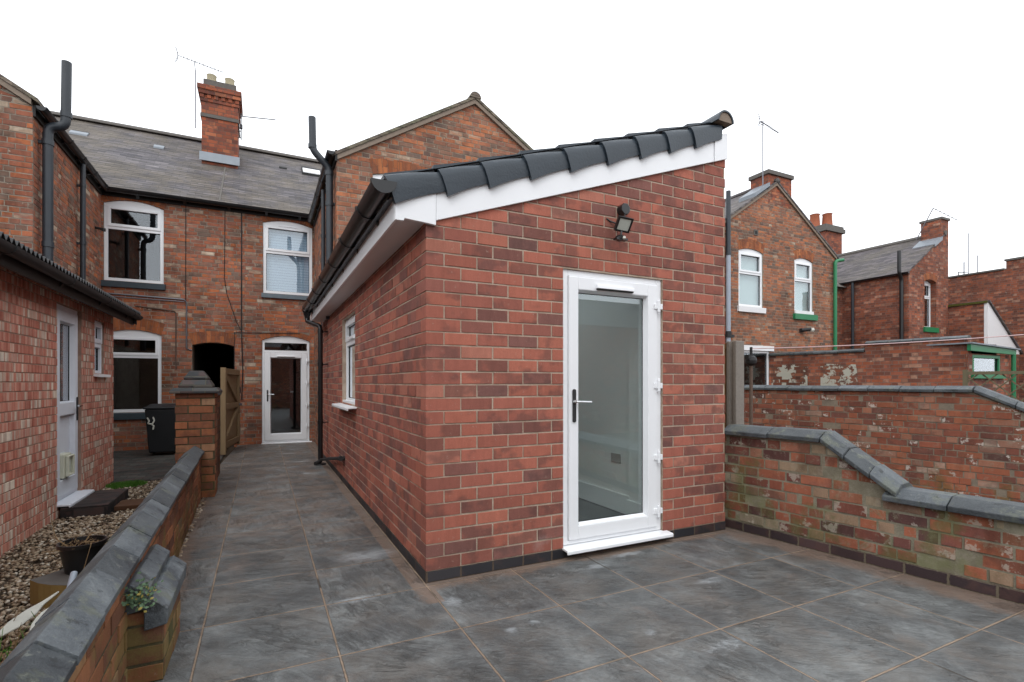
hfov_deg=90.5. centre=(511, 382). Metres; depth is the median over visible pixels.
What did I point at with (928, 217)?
tv aerial
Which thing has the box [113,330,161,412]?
window frame
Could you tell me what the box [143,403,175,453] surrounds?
wheelie bin
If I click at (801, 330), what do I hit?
wall lamp
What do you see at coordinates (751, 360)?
washing line pole
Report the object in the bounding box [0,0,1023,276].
sky
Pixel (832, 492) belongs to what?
garden wall
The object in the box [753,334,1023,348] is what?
washing line
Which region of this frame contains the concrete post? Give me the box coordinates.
[726,341,743,426]
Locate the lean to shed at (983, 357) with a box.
[862,342,1020,397]
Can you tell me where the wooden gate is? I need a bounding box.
[220,367,241,454]
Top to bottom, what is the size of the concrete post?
1.630 m
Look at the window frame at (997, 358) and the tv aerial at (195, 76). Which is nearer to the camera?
the window frame at (997, 358)
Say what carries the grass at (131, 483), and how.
on the gravel
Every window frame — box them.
[94,321,101,373]
[104,201,163,283]
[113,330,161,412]
[263,221,311,295]
[345,314,354,400]
[373,174,382,178]
[739,249,761,307]
[744,350,768,384]
[794,259,811,311]
[925,281,929,326]
[972,355,999,374]
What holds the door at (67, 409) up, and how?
in the brick extension at (56, 388)
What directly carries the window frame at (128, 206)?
in the terraced house at (148, 224)
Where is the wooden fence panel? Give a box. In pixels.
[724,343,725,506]
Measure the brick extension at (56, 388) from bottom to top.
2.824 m
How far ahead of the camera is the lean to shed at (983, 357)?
10.48 m
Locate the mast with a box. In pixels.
[958,233,977,274]
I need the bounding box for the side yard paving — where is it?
[111,449,222,482]
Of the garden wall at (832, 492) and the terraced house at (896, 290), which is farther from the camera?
the terraced house at (896, 290)
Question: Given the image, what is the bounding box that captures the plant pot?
[41,519,108,574]
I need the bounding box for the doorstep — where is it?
[60,488,127,519]
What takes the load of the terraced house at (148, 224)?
on the ground at (229, 450)
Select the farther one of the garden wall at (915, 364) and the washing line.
the garden wall at (915, 364)
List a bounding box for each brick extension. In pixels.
[0,231,142,557]
[301,110,733,583]
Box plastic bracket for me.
[0,591,58,635]
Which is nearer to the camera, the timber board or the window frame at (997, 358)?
the timber board
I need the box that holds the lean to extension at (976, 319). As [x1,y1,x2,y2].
[948,300,1022,399]
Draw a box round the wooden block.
[30,569,78,608]
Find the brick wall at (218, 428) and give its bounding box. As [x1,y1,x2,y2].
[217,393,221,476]
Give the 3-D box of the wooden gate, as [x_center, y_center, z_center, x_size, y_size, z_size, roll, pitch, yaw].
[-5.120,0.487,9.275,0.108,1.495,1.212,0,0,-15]
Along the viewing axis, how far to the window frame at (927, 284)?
17.80 m
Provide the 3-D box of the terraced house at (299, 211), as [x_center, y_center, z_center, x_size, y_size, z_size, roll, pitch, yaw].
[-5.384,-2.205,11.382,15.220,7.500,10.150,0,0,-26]
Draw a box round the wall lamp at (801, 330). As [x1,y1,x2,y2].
[799,328,814,332]
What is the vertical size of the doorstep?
0.115 m
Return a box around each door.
[57,308,82,498]
[265,353,306,440]
[568,276,656,540]
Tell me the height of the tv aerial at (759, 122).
2.019 m
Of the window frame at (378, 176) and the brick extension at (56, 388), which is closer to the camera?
the brick extension at (56, 388)
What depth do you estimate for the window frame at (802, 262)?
13.91 m
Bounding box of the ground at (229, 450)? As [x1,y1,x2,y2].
[220,431,1021,511]
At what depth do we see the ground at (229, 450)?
9.55 m
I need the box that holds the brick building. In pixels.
[948,256,1023,401]
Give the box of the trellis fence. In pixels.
[963,370,1023,401]
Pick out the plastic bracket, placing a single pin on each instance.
(25, 616)
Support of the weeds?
on the gravel
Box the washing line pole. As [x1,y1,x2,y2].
[745,347,756,424]
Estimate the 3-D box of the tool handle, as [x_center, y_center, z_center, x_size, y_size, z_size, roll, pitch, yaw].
[-2.082,1.025,2.386,0.039,0.187,0.335,0,0,-36]
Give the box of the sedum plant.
[121,572,163,612]
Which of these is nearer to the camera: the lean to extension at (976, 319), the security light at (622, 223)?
the security light at (622, 223)
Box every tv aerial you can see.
[175,45,222,127]
[238,113,275,139]
[754,112,780,185]
[916,208,957,239]
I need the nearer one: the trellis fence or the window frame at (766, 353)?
the trellis fence
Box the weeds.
[0,604,35,664]
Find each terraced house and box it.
[0,60,299,450]
[222,91,533,444]
[724,169,844,384]
[837,216,949,349]
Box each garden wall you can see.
[0,446,204,681]
[724,424,1023,604]
[744,385,1023,502]
[768,335,971,391]
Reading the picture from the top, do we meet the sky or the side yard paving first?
the sky
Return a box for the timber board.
[114,498,144,510]
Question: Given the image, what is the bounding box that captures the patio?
[154,442,1023,681]
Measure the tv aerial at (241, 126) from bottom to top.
0.600 m
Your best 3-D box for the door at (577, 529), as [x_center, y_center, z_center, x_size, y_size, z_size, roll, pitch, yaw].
[0.770,0.182,3.806,0.816,1.890,0.127,0,0,-26]
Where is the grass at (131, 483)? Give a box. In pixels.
[105,480,147,488]
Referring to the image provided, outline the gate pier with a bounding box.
[169,371,222,497]
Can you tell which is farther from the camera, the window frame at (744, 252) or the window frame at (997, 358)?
the window frame at (744, 252)
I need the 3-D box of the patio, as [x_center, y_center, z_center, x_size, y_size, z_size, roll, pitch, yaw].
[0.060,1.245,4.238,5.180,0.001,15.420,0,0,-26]
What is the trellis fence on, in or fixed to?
on the ground at (229, 450)
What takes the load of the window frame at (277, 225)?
in the terraced house at (299, 211)
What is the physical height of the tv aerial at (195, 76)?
1.600 m
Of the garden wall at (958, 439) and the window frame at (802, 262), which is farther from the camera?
the window frame at (802, 262)
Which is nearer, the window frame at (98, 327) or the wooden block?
the wooden block
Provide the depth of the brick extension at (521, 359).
3.71 m
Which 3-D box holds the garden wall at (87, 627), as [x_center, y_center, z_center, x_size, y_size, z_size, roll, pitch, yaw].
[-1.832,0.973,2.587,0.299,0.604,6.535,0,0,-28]
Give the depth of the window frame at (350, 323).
6.27 m
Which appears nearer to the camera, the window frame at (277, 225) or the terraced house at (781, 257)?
the window frame at (277, 225)
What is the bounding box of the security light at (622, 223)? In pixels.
[606,203,633,241]
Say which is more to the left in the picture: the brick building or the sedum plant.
the sedum plant
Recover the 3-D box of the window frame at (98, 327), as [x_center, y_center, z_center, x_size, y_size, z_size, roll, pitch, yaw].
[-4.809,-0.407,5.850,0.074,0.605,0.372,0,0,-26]
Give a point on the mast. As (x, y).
(963, 272)
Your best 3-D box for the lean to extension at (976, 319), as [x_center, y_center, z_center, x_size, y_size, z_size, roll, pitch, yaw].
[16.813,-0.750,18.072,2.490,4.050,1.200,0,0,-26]
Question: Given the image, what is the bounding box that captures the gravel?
[0,479,207,662]
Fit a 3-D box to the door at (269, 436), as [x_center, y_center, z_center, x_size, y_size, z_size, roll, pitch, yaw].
[-4.671,0.285,10.504,0.796,1.795,0.127,0,0,-26]
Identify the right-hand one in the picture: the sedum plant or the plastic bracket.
the sedum plant
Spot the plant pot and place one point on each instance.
(78, 554)
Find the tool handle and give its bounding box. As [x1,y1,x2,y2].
[66,571,77,587]

